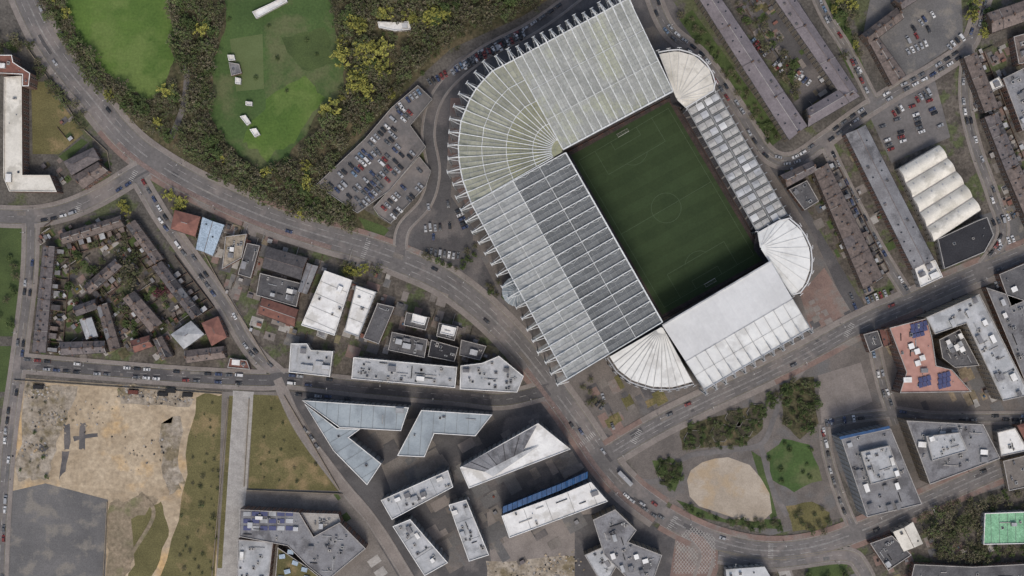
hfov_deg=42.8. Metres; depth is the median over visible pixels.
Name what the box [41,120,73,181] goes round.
garden sheds
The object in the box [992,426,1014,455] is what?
walls
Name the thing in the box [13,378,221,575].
waste ground
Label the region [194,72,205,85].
deciduous tree
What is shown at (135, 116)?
deciduous tree
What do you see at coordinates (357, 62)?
deciduous tree
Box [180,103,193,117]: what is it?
deciduous tree
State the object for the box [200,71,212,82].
deciduous tree
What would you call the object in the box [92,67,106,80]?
deciduous tree
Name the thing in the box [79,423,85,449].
old foundations
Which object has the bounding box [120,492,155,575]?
site track
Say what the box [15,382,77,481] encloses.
rubble ground
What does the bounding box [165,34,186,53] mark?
deciduous tree
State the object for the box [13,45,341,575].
boundary wall
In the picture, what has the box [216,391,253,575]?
pale path
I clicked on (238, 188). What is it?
deciduous tree
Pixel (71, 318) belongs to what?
deciduous tree
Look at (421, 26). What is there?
deciduous tree
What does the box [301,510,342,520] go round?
walls
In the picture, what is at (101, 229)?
terraced houses
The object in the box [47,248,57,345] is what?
windows
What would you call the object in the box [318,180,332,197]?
deciduous tree
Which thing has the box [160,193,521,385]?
works yards
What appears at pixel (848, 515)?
office lane
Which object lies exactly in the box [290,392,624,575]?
science square
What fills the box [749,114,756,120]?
deciduous tree
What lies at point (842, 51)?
pavement
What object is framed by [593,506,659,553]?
windows
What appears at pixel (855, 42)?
deciduous tree
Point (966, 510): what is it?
deciduous tree
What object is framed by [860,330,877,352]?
walls
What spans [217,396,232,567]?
path verge
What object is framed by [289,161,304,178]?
deciduous tree
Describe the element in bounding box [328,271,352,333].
windows
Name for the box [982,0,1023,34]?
terraced houses
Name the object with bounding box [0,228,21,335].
lawn
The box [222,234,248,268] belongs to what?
workshop
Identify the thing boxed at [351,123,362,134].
deciduous tree
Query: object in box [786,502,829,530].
park lawn
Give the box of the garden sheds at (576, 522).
[441,476,578,564]
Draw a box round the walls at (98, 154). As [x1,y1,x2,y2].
[74,148,102,174]
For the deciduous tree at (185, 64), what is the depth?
791.40 m
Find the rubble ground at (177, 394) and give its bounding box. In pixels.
[118,384,196,406]
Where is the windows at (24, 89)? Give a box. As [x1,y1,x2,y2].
[22,89,61,192]
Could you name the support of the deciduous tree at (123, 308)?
on the house yards at (146, 356)
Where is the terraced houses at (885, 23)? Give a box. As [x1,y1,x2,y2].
[859,7,903,46]
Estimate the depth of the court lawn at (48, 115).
799.96 m
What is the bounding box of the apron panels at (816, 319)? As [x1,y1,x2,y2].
[809,298,850,331]
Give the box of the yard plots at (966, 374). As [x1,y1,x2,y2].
[885,327,1004,443]
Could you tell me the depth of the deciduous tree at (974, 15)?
793.97 m
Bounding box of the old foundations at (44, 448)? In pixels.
[38,444,48,451]
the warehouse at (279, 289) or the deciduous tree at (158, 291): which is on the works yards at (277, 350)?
the warehouse at (279, 289)
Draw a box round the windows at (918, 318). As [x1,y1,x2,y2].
[883,318,922,390]
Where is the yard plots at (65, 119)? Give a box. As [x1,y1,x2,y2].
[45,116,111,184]
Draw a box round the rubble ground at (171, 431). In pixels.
[159,416,184,494]
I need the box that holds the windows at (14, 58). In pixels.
[6,58,37,89]
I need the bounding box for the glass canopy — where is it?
[839,426,889,439]
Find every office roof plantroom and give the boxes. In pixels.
[859,445,900,483]
[924,432,967,460]
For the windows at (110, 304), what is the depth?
796.04 m
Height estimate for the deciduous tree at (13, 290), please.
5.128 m
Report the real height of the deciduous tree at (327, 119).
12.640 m
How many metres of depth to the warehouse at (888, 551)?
792.70 m
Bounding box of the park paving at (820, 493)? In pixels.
[629,365,841,535]
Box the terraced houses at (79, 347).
[58,340,108,355]
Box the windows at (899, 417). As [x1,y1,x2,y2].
[898,417,974,481]
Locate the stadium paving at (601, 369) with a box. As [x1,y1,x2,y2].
[451,26,850,435]
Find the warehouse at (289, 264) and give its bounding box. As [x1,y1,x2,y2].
[262,246,308,279]
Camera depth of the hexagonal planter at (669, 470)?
799.40 m
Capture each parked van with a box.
[3,495,7,503]
[905,36,911,43]
[958,33,965,41]
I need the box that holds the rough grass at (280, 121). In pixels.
[243,76,324,162]
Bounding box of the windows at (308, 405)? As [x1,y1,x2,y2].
[308,405,382,468]
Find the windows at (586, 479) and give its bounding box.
[503,479,605,514]
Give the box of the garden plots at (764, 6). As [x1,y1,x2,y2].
[736,0,827,104]
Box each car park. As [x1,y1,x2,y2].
[317,85,432,212]
[373,157,430,222]
[871,81,949,162]
[980,206,1023,254]
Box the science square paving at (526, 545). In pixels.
[487,503,606,561]
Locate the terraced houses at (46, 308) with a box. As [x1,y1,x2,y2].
[32,245,71,352]
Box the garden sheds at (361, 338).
[224,223,495,359]
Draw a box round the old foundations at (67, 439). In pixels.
[64,424,70,449]
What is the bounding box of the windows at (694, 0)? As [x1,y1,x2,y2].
[694,0,786,139]
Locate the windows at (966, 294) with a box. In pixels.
[919,294,1000,398]
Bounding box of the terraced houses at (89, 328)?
[79,317,101,338]
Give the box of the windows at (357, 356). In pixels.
[357,356,457,382]
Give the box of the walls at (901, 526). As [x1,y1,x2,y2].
[890,520,920,538]
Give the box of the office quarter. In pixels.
[817,285,1023,492]
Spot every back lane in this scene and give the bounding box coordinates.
[815,0,877,105]
[821,139,912,298]
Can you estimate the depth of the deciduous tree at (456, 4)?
794.00 m
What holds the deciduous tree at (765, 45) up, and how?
on the ground at (130, 198)
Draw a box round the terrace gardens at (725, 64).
[679,10,781,145]
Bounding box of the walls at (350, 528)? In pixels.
[241,506,367,547]
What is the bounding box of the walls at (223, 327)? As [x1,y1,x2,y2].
[214,317,228,344]
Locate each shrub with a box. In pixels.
[670,475,676,482]
[687,421,694,428]
[689,437,696,443]
[713,420,720,429]
[727,427,733,435]
[735,439,743,446]
[759,406,767,413]
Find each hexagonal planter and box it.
[657,463,675,479]
[684,430,701,447]
[710,424,727,441]
[725,409,744,426]
[735,419,754,436]
[746,404,764,421]
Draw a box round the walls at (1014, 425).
[1012,421,1023,440]
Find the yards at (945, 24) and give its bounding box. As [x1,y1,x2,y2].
[864,0,962,74]
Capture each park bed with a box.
[680,407,762,449]
[779,377,818,438]
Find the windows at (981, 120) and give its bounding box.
[981,120,1002,170]
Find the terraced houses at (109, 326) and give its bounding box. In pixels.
[97,303,123,351]
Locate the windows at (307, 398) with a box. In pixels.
[305,398,408,427]
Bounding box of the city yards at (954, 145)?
[784,26,1023,305]
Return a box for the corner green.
[807,564,847,575]
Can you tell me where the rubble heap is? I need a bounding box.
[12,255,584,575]
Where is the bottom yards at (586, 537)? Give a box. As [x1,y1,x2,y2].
[575,510,674,575]
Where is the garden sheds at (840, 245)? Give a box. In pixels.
[789,160,894,296]
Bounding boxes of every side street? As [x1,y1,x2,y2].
[0,217,35,575]
[20,357,550,405]
[134,175,280,373]
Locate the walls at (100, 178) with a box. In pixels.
[85,162,110,189]
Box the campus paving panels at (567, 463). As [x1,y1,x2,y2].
[366,411,586,573]
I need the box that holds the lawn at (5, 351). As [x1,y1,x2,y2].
[0,346,10,391]
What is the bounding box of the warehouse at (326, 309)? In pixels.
[301,270,353,335]
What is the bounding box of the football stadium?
[447,0,813,395]
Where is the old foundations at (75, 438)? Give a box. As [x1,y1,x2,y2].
[73,433,97,440]
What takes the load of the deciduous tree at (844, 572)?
on the ground at (130, 198)
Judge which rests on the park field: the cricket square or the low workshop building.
the cricket square
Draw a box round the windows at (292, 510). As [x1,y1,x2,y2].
[242,506,365,545]
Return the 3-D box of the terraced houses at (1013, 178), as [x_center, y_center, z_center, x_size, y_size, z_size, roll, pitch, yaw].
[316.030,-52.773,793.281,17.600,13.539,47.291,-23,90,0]
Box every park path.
[170,53,189,138]
[630,370,805,483]
[759,444,788,516]
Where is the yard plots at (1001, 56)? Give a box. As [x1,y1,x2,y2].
[973,44,1023,241]
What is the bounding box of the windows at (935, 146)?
[895,146,935,240]
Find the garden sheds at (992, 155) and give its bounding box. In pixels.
[973,45,1023,216]
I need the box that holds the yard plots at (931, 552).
[779,525,994,575]
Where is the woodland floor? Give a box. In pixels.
[48,0,546,229]
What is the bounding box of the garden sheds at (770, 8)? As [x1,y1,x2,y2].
[741,0,824,104]
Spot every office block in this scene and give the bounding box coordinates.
[289,343,334,376]
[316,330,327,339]
[344,285,377,336]
[363,303,394,343]
[381,466,453,518]
[388,331,428,357]
[393,515,448,575]
[428,339,458,361]
[449,496,489,560]
[459,339,485,359]
[460,420,569,487]
[502,471,607,537]
[584,544,615,575]
[591,505,661,575]
[831,424,921,516]
[842,125,933,269]
[881,318,970,392]
[897,417,999,483]
[916,294,1023,400]
[933,329,978,367]
[934,217,993,268]
[981,287,1023,378]
[994,262,1023,306]
[1000,68,1023,132]
[1000,454,1023,490]
[1008,34,1023,66]
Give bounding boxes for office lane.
[821,425,858,533]
[823,409,895,426]
[866,326,898,425]
[896,409,1023,421]
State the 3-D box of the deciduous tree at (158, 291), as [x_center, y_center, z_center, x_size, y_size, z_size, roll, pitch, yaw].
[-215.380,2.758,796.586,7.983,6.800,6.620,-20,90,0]
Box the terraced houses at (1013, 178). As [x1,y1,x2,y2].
[1000,165,1023,226]
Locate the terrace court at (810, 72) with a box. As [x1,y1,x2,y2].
[743,0,831,117]
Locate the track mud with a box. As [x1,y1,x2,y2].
[106,494,157,575]
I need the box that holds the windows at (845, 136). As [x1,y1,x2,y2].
[843,136,910,267]
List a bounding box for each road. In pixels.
[0,157,159,223]
[14,0,665,522]
[274,377,411,575]
[395,0,577,256]
[600,245,1023,463]
[628,452,1023,556]
[688,532,711,575]
[718,550,871,575]
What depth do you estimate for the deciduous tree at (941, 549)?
795.47 m
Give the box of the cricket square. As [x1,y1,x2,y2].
[230,34,263,90]
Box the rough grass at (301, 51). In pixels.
[282,27,334,70]
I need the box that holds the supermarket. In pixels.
[979,509,1023,544]
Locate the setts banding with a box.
[673,527,715,573]
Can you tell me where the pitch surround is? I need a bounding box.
[564,96,765,320]
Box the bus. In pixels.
[617,470,632,486]
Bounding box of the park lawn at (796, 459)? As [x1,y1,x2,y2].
[766,439,821,491]
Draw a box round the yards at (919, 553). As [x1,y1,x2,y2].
[718,490,1023,575]
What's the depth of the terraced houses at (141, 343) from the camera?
791.37 m
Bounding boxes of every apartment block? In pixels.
[0,55,37,89]
[3,76,62,192]
[351,356,457,387]
[460,355,523,391]
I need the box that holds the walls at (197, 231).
[195,217,201,236]
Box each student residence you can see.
[302,398,410,430]
[304,403,383,484]
[397,407,492,456]
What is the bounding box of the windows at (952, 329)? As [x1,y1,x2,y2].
[934,329,954,365]
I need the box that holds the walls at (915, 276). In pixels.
[911,260,932,286]
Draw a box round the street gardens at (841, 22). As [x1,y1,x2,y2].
[825,0,864,77]
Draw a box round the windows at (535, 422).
[461,421,568,465]
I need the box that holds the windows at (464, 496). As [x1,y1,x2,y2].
[451,496,488,552]
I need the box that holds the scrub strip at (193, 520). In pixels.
[161,393,221,575]
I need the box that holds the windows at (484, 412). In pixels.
[423,408,490,413]
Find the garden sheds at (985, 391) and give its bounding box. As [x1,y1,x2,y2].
[925,298,987,403]
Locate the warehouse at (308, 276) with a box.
[297,263,318,293]
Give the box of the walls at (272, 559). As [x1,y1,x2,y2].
[239,537,275,575]
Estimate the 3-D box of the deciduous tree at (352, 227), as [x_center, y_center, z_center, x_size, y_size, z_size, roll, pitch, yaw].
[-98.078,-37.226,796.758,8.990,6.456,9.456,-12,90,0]
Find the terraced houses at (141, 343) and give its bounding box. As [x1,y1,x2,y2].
[130,335,154,352]
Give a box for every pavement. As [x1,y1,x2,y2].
[0,161,151,227]
[0,223,39,575]
[8,0,669,526]
[23,353,545,409]
[132,176,284,372]
[275,386,413,575]
[393,0,581,248]
[602,239,1023,463]
[645,0,991,169]
[657,455,1007,549]
[691,542,714,575]
[717,546,875,575]
[812,0,877,103]
[818,425,857,525]
[821,141,912,296]
[823,408,889,428]
[864,325,896,426]
[897,406,1023,424]
[958,45,1009,262]
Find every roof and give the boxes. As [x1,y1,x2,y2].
[63,147,99,175]
[73,162,107,188]
[171,210,200,236]
[171,321,204,348]
[201,316,226,345]
[237,539,272,575]
[239,509,365,575]
[301,513,340,534]
[411,314,426,324]
[440,325,455,335]
[726,566,769,575]
[789,181,818,209]
[863,331,882,351]
[879,329,892,346]
[893,522,923,551]
[915,260,942,286]
[989,77,1003,90]
[997,428,1023,455]
[1017,424,1023,438]
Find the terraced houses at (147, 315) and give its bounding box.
[116,291,164,336]
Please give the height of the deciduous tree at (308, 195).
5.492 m
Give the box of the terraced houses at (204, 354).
[184,346,227,363]
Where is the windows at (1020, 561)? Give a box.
[908,561,1023,572]
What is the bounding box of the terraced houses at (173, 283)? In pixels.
[152,255,214,319]
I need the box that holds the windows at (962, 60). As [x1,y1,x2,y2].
[960,60,991,112]
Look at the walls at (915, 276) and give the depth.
794.44 m
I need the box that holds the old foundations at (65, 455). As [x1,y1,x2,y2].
[59,451,68,478]
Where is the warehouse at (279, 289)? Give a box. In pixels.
[256,273,300,306]
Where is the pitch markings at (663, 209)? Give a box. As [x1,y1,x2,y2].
[579,109,753,305]
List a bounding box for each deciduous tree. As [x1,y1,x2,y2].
[4,40,15,50]
[5,319,14,328]
[6,32,20,44]
[8,286,16,296]
[9,263,18,270]
[11,272,19,280]
[13,39,22,51]
[23,40,34,49]
[34,57,42,64]
[35,0,49,8]
[36,65,46,76]
[41,8,56,22]
[44,2,55,14]
[44,76,55,88]
[50,84,60,96]
[51,88,67,99]
[53,0,67,7]
[53,8,65,19]
[53,17,61,28]
[56,30,68,38]
[57,254,64,261]
[58,19,71,30]
[58,96,71,110]
[60,37,68,44]
[61,7,71,18]
[64,15,74,24]
[64,281,74,291]
[65,30,73,42]
[65,47,74,56]
[66,34,82,51]
[69,315,77,322]
[70,45,83,59]
[70,114,78,123]
[70,268,78,274]
[71,97,79,108]
[71,297,78,305]
[72,54,86,66]
[74,44,94,58]
[74,251,82,261]
[76,121,86,130]
[78,58,95,74]
[78,64,95,79]
[80,260,88,267]
[83,67,97,86]
[84,49,101,63]
[86,265,96,275]
[91,79,105,94]
[92,62,100,71]
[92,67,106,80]
[98,257,105,264]
[102,73,111,85]
[103,81,113,90]
[103,88,114,102]
[108,97,117,105]
[113,79,128,95]
[113,249,124,258]
[114,92,123,103]
[116,199,125,209]
[117,259,136,279]
[117,264,141,291]
[118,238,127,246]
[118,259,129,270]
[119,101,130,112]
[119,303,130,312]
[121,204,130,216]
[122,320,129,328]
[123,105,139,120]
[125,88,134,97]
[127,249,139,259]
[128,109,144,123]
[129,325,137,338]
[131,95,140,106]
[131,95,149,116]
[142,120,156,134]
[143,293,149,300]
[147,286,156,294]
[149,107,159,119]
[152,94,164,105]
[153,117,162,128]
[153,287,164,297]
[156,83,174,97]
[157,124,166,136]
[158,293,167,300]
[158,319,167,328]
[159,113,168,120]
[160,127,175,143]
[161,119,171,128]
[161,188,175,201]
[162,97,172,107]
[163,4,180,19]
[163,99,181,114]
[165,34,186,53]
[166,82,177,94]
[167,90,180,102]
[168,9,180,24]
[168,32,181,47]
[171,22,189,39]
[171,204,185,211]
[172,124,187,139]
[172,139,183,153]
[173,49,187,62]
[174,195,188,207]
[175,0,190,6]
[176,54,192,72]
[176,135,191,147]
[177,129,193,142]
[178,37,193,54]
[178,89,196,106]
[178,118,190,128]
[179,12,197,31]
[180,0,194,12]
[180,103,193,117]
[181,23,195,39]
[181,141,200,159]
[182,66,197,81]
[182,148,192,161]
[184,84,201,98]
[185,34,194,45]
[186,99,201,116]
[187,55,202,71]
[188,44,201,58]
[188,77,204,92]
[188,119,204,134]
[189,0,200,7]
[189,154,200,163]
[191,20,208,37]
[193,108,204,124]
[193,134,204,148]
[194,40,211,57]
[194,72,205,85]
[194,95,203,106]
[195,5,210,19]
[195,150,208,161]
[196,116,209,133]
[198,0,207,8]
[198,55,216,71]
[198,160,209,170]
[199,15,211,26]
[199,89,215,108]
[199,109,211,123]
[199,132,214,147]
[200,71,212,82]
[200,122,216,138]
[200,144,211,156]
[201,39,222,58]
[202,49,213,61]
[202,80,211,92]
[203,36,218,47]
[203,65,214,76]
[203,156,220,167]
[204,6,218,20]
[204,145,222,162]
[206,26,219,37]
[206,166,224,181]
[208,138,218,148]
[211,2,226,17]
[211,22,224,32]
[213,14,223,24]
[213,130,223,140]
[217,142,228,154]
[218,137,225,145]
[218,161,227,173]
[219,150,229,162]
[222,170,242,186]
[224,152,238,165]
[225,146,234,158]
[225,159,237,171]
[225,161,248,180]
[228,155,244,169]
[234,183,245,191]
[236,172,251,186]
[239,181,254,196]
[241,160,251,170]
[243,163,258,177]
[245,170,265,187]
[249,186,272,205]
[250,178,263,191]
[255,173,277,192]
[260,166,272,177]
[266,162,279,176]
[268,193,278,207]
[273,185,285,198]
[274,197,288,210]
[278,159,293,177]
[283,156,292,166]
[283,200,299,217]
[284,176,297,190]
[285,196,298,205]
[287,184,296,194]
[288,190,304,204]
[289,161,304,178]
[291,172,303,184]
[291,206,304,220]
[292,197,304,210]
[296,147,308,159]
[297,183,309,197]
[299,160,312,170]
[300,204,311,215]
[301,174,312,191]
[302,207,316,221]
[304,134,320,156]
[304,199,311,207]
[305,192,312,199]
[305,198,326,217]
[308,177,323,193]
[309,165,322,175]
[311,196,319,205]
[313,214,324,223]
[314,129,329,148]
[315,156,332,176]
[315,191,324,199]
[317,110,338,130]
[318,97,341,117]
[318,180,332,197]
[318,208,333,222]
[320,152,336,168]
[323,127,338,141]
[324,194,337,211]
[324,204,343,222]
[325,143,333,151]
[325,217,334,226]
[328,43,350,69]
[329,0,336,8]
[329,7,338,13]
[329,132,344,146]
[329,151,341,161]
[329,199,341,211]
[331,17,342,27]
[334,200,352,221]
[335,24,352,39]
[335,35,348,47]
[335,114,349,129]
[336,95,346,101]
[336,137,347,150]
[337,6,354,23]
[337,86,346,96]
[339,36,350,47]
[340,3,351,20]
[340,104,349,116]
[340,216,352,229]
[340,260,349,269]
[341,266,352,276]
[342,133,351,141]
[343,14,363,31]
[343,88,359,103]
[343,100,362,122]
[344,201,356,215]
[344,220,358,234]
[345,48,357,63]
[345,81,354,93]
[346,69,366,88]
[347,213,356,221]
[348,41,370,60]
[348,63,370,80]
[349,7,359,16]
[349,16,367,34]
[350,59,362,65]
[351,0,363,9]
[351,28,364,41]
[351,64,369,76]
[351,93,371,110]
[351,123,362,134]
[351,266,362,276]
[352,34,371,49]
[354,78,376,104]
[356,99,374,115]
[357,7,370,20]
[358,263,368,273]
[359,48,373,61]
[360,66,375,80]
[360,108,374,123]
[361,56,372,65]
[362,39,374,58]
[365,77,378,88]
[366,17,377,29]
[367,64,386,87]
[368,1,384,17]
[368,36,393,60]
[369,33,377,39]
[369,39,381,53]
[369,58,380,66]
[370,92,384,105]
[370,98,388,115]
[370,263,382,276]
[372,0,392,9]
[373,81,392,99]
[374,58,393,78]
[376,3,393,19]
[376,73,390,88]
[378,44,392,56]
[380,69,393,80]
[383,0,398,14]
[385,88,395,98]
[388,6,404,24]
[388,31,397,40]
[388,40,397,49]
[390,51,399,57]
[391,82,404,94]
[392,73,403,83]
[394,0,403,8]
[395,54,407,66]
[395,57,417,75]
[396,68,411,84]
[397,6,408,19]
[399,45,414,60]
[400,8,418,25]
[405,22,424,42]
[406,0,422,16]
[407,47,420,57]
[410,38,420,47]
[411,52,423,68]
[413,28,425,41]
[414,18,426,32]
[415,47,430,65]
[416,0,434,10]
[416,2,426,15]
[419,9,442,25]
[419,44,431,55]
[420,10,435,27]
[422,33,441,48]
[424,6,446,24]
[425,24,439,42]
[426,254,435,261]
[432,24,448,40]
[432,45,440,55]
[438,2,450,15]
[438,7,451,20]
[439,35,451,50]
[443,15,451,25]
[443,24,455,39]
[449,0,462,10]
[450,4,466,19]
[450,18,468,35]
[458,0,470,13]
[461,5,480,23]
[462,246,471,254]
[464,255,472,262]
[470,13,485,27]
[477,5,487,15]
[482,4,498,23]
[490,0,505,15]
[499,5,516,23]
[503,0,520,6]
[514,0,528,12]
[585,399,594,406]
[677,10,685,19]
[694,36,703,44]
[713,55,719,63]
[737,6,744,14]
[741,16,751,24]
[748,1,759,12]
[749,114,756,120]
[752,17,761,25]
[756,30,765,39]
[759,41,771,52]
[762,121,772,129]
[766,31,774,37]
[766,391,773,398]
[769,40,776,47]
[770,396,779,404]
[777,71,788,79]
[778,48,788,58]
[779,64,788,73]
[780,415,789,425]
[781,385,791,396]
[782,57,790,64]
[782,399,789,407]
[787,70,797,79]
[788,59,797,69]
[790,88,800,97]
[792,81,800,88]
[798,409,808,417]
[800,401,807,409]
[801,380,813,389]
[803,388,811,396]
[806,425,815,435]
[810,405,818,411]
[812,392,819,400]
[813,381,820,388]
[813,399,822,407]
[824,517,831,526]
[831,5,837,13]
[833,10,847,19]
[837,0,851,13]
[838,49,850,60]
[840,568,848,575]
[842,26,851,34]
[845,18,852,26]
[846,0,858,9]
[850,8,860,19]
[851,32,857,39]
[852,40,859,48]
[855,48,863,56]
[916,515,924,523]
[920,526,929,536]
[922,510,930,519]
[927,517,943,534]
[929,505,943,518]
[932,526,945,538]
[933,549,941,559]
[934,545,946,554]
[940,538,949,546]
[941,507,954,523]
[942,500,956,511]
[944,523,954,532]
[944,531,957,540]
[945,543,958,555]
[945,553,954,561]
[950,533,961,541]
[950,553,961,564]
[952,499,961,508]
[952,517,965,530]
[954,512,966,524]
[956,550,965,559]
[962,506,972,516]
[962,526,971,538]
[965,9,978,22]
[965,519,975,528]
[965,555,972,564]
[966,550,981,562]
[969,3,979,12]
[969,514,980,524]
[970,508,978,515]
[971,0,984,6]
[971,523,980,531]
[973,498,988,516]
[975,547,986,558]
[978,27,989,38]
[981,19,987,28]
[981,545,988,553]
[982,556,993,565]
[983,6,993,17]
[988,493,996,501]
[993,494,1005,503]
[993,545,1001,555]
[1004,499,1013,509]
[1008,545,1018,553]
[1012,489,1022,497]
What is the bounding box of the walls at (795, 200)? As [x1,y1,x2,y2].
[787,180,806,210]
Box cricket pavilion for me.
[378,21,410,31]
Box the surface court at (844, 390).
[818,363,872,422]
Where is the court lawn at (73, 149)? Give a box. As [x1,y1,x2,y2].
[59,139,87,160]
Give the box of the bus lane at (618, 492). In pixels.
[116,142,654,521]
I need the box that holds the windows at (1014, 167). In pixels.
[1002,167,1023,225]
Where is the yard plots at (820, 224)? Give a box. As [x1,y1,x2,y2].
[808,156,895,302]
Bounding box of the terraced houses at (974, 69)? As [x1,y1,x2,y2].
[959,51,1005,113]
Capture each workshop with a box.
[195,217,225,255]
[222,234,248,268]
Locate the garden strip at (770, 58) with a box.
[730,0,799,102]
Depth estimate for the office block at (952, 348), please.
788.70 m
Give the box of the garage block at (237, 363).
[227,358,250,369]
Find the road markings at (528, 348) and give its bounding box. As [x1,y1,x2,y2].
[0,0,1023,575]
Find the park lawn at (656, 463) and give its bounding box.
[652,458,682,491]
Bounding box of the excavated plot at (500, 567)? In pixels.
[486,556,574,575]
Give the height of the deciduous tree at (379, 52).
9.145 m
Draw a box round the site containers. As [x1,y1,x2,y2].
[33,384,192,396]
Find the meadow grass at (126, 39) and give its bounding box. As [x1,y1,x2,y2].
[66,0,174,99]
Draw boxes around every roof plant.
[239,547,264,575]
[244,514,347,571]
[314,518,330,528]
[793,183,812,203]
[918,263,938,279]
[993,80,1000,87]
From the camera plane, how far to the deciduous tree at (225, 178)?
793.50 m
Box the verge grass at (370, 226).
[358,217,388,235]
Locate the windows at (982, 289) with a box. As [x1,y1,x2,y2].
[982,289,1016,366]
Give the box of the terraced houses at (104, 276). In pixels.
[83,258,124,302]
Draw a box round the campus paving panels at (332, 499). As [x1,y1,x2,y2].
[327,492,387,575]
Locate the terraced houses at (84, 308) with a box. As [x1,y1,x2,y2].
[72,299,100,315]
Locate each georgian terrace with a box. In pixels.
[694,0,807,141]
[768,0,857,95]
[802,88,859,128]
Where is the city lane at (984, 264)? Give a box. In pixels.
[961,44,1006,272]
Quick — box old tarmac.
[9,483,107,575]
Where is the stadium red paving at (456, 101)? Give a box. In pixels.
[447,98,473,214]
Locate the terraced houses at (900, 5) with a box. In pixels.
[891,0,916,10]
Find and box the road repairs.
[0,0,1019,561]
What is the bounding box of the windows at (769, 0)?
[769,0,835,91]
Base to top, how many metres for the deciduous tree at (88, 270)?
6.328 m
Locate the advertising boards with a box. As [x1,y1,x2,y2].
[567,98,763,318]
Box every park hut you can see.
[227,55,235,60]
[229,62,242,75]
[235,77,241,84]
[240,115,251,125]
[246,101,252,105]
[250,128,259,137]
[253,0,287,18]
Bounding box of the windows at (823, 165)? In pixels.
[811,165,860,286]
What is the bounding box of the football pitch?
[571,102,761,314]
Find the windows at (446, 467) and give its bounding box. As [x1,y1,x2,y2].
[383,467,453,497]
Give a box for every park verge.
[677,500,781,528]
[751,451,776,518]
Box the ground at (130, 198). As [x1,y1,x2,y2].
[0,0,1023,575]
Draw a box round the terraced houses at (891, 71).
[867,38,906,86]
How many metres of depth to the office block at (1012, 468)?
794.70 m
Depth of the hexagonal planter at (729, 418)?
799.40 m
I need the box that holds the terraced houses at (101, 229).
[59,215,130,255]
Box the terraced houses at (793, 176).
[778,160,816,187]
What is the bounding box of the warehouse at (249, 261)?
[238,243,261,277]
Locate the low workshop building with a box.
[404,312,430,329]
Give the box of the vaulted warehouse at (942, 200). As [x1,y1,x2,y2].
[895,145,980,241]
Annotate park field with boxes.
[208,0,343,171]
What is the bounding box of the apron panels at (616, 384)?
[586,375,667,433]
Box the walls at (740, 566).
[724,564,762,575]
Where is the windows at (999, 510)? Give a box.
[980,510,1023,541]
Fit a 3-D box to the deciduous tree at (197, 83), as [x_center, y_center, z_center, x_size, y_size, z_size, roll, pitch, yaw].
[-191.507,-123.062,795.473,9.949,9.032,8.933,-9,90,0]
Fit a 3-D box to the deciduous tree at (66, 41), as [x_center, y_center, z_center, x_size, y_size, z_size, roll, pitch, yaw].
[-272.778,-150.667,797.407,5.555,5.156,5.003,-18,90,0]
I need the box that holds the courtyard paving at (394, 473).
[368,418,449,491]
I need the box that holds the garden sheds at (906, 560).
[749,522,986,575]
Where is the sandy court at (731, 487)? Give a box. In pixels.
[687,457,771,521]
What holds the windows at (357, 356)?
in the apartment block at (401, 371)
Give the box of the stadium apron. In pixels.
[405,0,863,436]
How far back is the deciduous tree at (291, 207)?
792.43 m
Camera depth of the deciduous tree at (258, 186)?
793.15 m
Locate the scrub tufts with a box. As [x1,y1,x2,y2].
[128,502,168,575]
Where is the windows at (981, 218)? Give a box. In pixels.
[934,218,981,267]
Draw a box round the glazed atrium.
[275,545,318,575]
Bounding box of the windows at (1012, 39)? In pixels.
[1008,39,1022,65]
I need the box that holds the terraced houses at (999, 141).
[980,111,1023,171]
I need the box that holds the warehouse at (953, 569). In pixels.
[907,561,1023,575]
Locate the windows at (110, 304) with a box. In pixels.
[109,304,122,348]
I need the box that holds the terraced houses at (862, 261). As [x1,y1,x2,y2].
[811,159,888,288]
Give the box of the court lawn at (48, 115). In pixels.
[31,82,82,153]
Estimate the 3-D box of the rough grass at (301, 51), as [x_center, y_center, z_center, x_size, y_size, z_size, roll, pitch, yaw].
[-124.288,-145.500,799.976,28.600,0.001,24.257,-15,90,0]
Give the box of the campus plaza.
[216,392,397,575]
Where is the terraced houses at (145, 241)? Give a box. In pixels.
[126,220,165,269]
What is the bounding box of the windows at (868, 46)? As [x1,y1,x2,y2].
[867,46,888,84]
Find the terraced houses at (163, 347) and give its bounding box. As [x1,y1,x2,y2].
[152,336,174,359]
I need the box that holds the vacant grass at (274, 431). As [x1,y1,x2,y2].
[248,394,337,490]
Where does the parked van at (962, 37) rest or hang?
on the pavement at (830, 126)
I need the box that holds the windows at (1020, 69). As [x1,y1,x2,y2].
[1000,69,1020,130]
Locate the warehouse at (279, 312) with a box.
[258,297,298,326]
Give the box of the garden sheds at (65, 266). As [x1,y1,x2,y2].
[38,218,187,355]
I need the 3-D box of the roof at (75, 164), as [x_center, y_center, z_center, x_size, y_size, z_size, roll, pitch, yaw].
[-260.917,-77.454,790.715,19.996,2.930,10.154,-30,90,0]
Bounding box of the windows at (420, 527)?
[395,516,447,560]
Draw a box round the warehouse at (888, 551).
[867,533,910,570]
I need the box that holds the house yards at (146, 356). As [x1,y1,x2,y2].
[29,212,255,369]
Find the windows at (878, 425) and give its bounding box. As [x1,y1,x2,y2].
[832,425,882,513]
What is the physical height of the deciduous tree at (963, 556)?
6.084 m
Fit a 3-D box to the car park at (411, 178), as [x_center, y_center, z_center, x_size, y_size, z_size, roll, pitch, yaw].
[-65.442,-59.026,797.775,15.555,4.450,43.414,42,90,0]
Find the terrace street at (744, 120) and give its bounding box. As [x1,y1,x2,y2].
[650,0,987,165]

